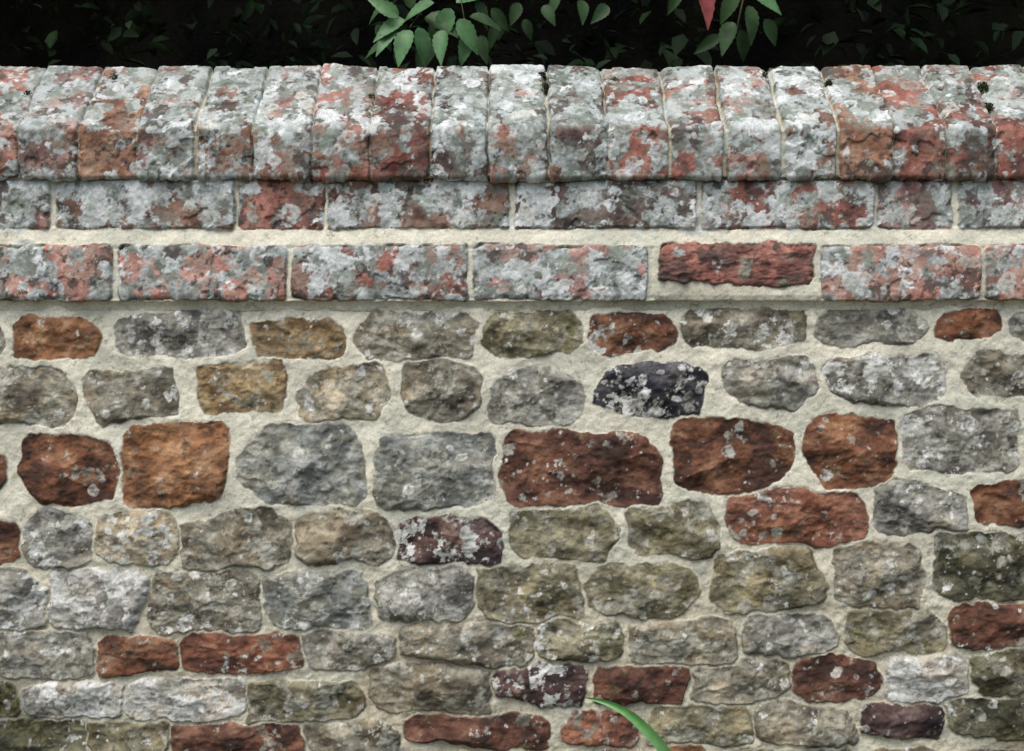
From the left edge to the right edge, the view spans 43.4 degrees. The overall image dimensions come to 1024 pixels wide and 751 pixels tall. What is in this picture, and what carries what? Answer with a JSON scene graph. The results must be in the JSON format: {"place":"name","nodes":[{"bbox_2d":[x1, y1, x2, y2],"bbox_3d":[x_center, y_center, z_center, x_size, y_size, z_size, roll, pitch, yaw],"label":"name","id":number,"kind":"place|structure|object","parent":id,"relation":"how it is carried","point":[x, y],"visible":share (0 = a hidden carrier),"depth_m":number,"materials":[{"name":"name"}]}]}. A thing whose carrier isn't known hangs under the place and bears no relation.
{"place":"outdoors","nodes":[
{"label":"outdoors","id":0,"kind":"place"},
{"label":"ground","id":1,"kind":"structure","parent":0,"visible":0},
{"bbox_2d":[366,0,609,67],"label":"leafy shrub","id":2,"kind":"object","parent":1,"relation":"on","point":[431,42],"visible":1,"depth_m":1.92,"materials":[{"name":"green plant"}]},
{"bbox_2d":[0,0,1023,71],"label":"hedge","id":3,"kind":"object","parent":1,"relation":"on","point":[819,35],"visible":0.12,"depth_m":3.12,"materials":[{"name":"green plant"}]},
{"bbox_2d":[0,304,1023,750],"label":"stone wall","id":4,"kind":"structure","parent":1,"relation":"on","point":[460,528],"depth_m":1.60,"materials":[{"name":"grey stone"}]},
{"bbox_2d":[0,63,1023,311],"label":"brick coping and courses","id":5,"kind":"object","parent":4,"relation":"on","point":[510,187],"visible":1,"depth_m":1.59,"materials":[{"name":"grey brick"}]},
{"bbox_2d":[108,72,117,79],"bbox_3d":[-0.515,-0.386,1.667,0.013,0.014,0.018,0,0,8],"label":"moss clump","id":6,"kind":"object","parent":5,"relation":"on","point":[115,76],"visible":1,"depth_m":1.66,"materials":[{"name":"plant"}]},
{"bbox_2d":[538,71,546,79],"bbox_3d":[0.039,-0.388,1.670,0.014,0.017,0.022,0,0,13],"label":"moss clump","id":7,"kind":"object","parent":5,"relation":"on","point":[542,73],"visible":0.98,"depth_m":1.67,"materials":[{"name":"green plant"}]},
{"bbox_2d":[540,82,549,93],"bbox_3d":[0.042,-0.367,1.649,0.017,0.020,0.025,0,0,12],"label":"moss clump","id":8,"kind":"object","parent":5,"relation":"on","point":[545,85],"visible":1,"depth_m":1.64,"materials":[{"name":"green plant"}]},
{"bbox_2d":[824,78,832,85],"bbox_3d":[0.408,-0.376,1.658,0.012,0.013,0.021,0,0,0],"label":"moss clump","id":9,"kind":"object","parent":5,"relation":"on","point":[827,83],"visible":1,"depth_m":1.66,"materials":[{"name":"green plant"}]},
{"bbox_2d":[977,81,989,93],"bbox_3d":[0.603,-0.367,1.649,0.020,0.023,0.031,0,0,0],"label":"moss clump","id":10,"kind":"object","parent":5,"relation":"on","point":[985,85],"visible":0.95,"depth_m":1.64,"materials":[{"name":"green plant"}]},
{"bbox_2d":[984,102,994,112],"bbox_3d":[0.600,-0.336,1.618,0.016,0.015,0.022,0,0,0],"label":"moss clump","id":11,"kind":"object","parent":5,"relation":"on","point":[989,106],"visible":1,"depth_m":1.61,"materials":[{"name":"green plant"}]},
{"bbox_2d":[585,697,670,750],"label":"long grass leaf","id":12,"kind":"object","parent":1,"relation":"on","point":[653,737],"visible":1,"depth_m":1.54,"materials":[{"name":"green plant"}]},
{"bbox_2d":[667,0,781,61],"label":"leafy shrub","id":13,"kind":"object","parent":1,"relation":"on","point":[724,37],"visible":1,"depth_m":1.92,"materials":[{"name":"green plant"}]}
]}

